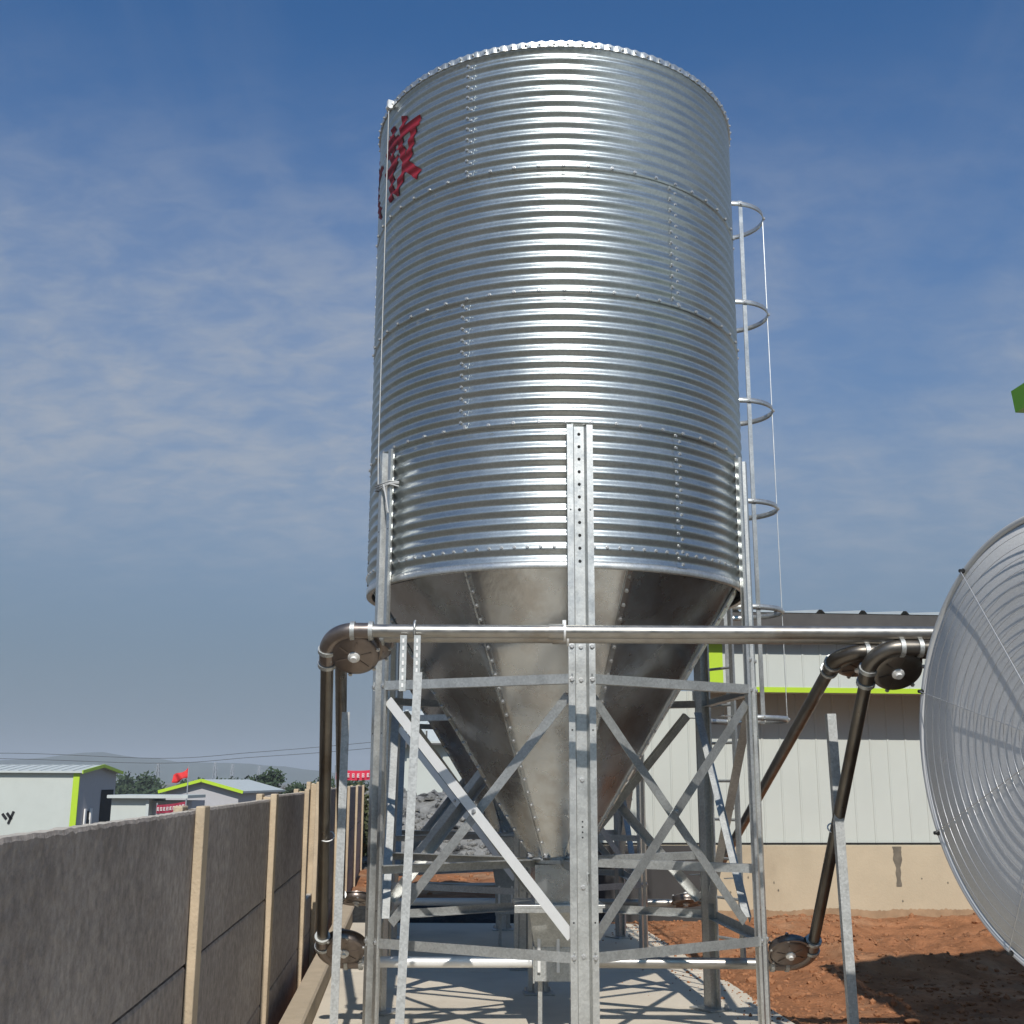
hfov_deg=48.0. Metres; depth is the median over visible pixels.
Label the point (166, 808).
banner
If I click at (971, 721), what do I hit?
exhaust fan
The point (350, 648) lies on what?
feed conveyor
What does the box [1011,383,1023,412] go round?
livestock barn
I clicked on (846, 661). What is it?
feed conveyor
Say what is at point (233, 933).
fence section
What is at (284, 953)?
fence section
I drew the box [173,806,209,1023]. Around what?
fence post
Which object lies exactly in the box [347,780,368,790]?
tree
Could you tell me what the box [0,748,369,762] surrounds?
power cable
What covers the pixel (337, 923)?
support post
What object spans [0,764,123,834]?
white shed
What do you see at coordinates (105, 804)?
doorway
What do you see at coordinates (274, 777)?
tree
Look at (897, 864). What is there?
white barn
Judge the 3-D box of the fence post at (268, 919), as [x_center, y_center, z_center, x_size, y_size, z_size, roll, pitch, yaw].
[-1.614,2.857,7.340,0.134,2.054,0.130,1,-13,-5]
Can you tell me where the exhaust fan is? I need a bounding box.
[917,516,1023,965]
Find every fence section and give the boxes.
[0,811,195,1023]
[188,799,269,1023]
[265,792,304,1023]
[302,893,311,978]
[328,788,335,930]
[347,786,355,890]
[355,786,361,879]
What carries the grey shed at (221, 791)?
on the ground
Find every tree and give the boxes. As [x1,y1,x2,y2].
[115,771,137,794]
[132,770,166,793]
[177,777,202,784]
[240,773,279,787]
[258,766,286,793]
[285,780,305,793]
[312,776,334,787]
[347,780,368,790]
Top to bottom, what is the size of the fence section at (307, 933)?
0.918 m
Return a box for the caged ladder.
[688,201,789,957]
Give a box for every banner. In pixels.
[156,799,186,814]
[334,765,369,787]
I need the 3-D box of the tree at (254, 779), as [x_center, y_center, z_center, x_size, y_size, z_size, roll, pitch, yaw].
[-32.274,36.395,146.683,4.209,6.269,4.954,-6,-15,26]
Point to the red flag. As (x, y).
(178, 777)
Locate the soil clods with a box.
[363,874,1023,1023]
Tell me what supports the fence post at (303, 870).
on the ground
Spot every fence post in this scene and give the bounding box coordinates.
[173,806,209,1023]
[256,794,278,1023]
[294,789,310,990]
[306,782,318,965]
[312,783,317,956]
[331,787,336,925]
[345,786,350,890]
[350,785,358,886]
[359,785,364,870]
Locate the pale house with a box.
[403,710,461,794]
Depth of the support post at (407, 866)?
5.99 m
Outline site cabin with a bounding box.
[107,794,205,820]
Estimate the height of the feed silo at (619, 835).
7.303 m
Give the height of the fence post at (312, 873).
2.129 m
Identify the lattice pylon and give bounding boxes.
[153,763,161,793]
[212,762,216,778]
[230,764,234,778]
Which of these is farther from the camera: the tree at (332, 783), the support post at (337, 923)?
the tree at (332, 783)
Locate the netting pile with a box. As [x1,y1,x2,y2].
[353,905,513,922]
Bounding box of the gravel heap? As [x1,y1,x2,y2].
[362,788,491,864]
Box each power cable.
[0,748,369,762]
[15,742,370,758]
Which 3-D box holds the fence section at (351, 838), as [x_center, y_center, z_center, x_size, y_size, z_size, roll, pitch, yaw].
[-2.566,5.267,18.021,0.055,1.878,2.654,1,-13,-5]
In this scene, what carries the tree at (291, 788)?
on the ground
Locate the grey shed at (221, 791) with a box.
[158,779,284,805]
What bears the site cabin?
on the ground
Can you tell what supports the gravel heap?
on the ground
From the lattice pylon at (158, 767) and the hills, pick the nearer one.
the lattice pylon at (158, 767)
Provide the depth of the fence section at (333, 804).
13.71 m
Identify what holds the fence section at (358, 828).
on the ground
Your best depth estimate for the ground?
10.52 m
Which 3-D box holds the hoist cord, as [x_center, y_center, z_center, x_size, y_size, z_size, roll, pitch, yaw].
[-0.877,-1.548,8.209,0.098,3.256,0.295,8,-15,-31]
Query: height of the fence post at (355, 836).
2.064 m
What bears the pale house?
on the ground
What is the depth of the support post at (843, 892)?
6.93 m
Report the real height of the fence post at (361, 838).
2.064 m
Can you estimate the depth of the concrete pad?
9.16 m
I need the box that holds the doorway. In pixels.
[99,789,113,821]
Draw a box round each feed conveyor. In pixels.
[314,620,933,1023]
[335,638,929,945]
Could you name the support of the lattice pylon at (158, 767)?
on the ground
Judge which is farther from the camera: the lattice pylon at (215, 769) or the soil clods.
the lattice pylon at (215, 769)
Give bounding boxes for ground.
[132,783,1023,1023]
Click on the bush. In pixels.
(365, 828)
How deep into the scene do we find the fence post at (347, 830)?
16.72 m
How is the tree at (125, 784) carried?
on the ground
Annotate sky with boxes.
[0,0,1023,772]
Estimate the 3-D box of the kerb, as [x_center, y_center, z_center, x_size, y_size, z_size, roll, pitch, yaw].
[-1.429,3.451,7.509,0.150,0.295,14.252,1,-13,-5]
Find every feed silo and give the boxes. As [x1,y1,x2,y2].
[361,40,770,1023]
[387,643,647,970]
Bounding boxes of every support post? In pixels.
[321,712,349,1023]
[395,620,421,1023]
[825,714,858,1023]
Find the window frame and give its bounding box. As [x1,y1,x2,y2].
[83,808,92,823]
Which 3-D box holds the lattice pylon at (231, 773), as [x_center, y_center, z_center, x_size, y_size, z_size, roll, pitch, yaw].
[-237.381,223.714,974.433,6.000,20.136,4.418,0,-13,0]
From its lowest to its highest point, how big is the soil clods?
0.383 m
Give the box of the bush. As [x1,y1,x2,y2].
[333,781,368,856]
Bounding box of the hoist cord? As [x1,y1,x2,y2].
[375,99,398,512]
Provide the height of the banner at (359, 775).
3.550 m
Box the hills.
[0,752,369,783]
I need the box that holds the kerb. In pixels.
[279,904,353,1023]
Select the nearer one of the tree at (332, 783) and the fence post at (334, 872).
the fence post at (334, 872)
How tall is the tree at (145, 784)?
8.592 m
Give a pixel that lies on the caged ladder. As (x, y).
(729, 618)
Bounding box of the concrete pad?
[312,923,793,1023]
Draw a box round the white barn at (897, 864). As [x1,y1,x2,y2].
[598,610,974,921]
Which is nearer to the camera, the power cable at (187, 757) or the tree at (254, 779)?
the tree at (254, 779)
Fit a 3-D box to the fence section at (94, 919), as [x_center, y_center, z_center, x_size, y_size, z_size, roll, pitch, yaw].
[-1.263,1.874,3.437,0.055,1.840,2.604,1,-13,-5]
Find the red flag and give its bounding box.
[172,765,189,798]

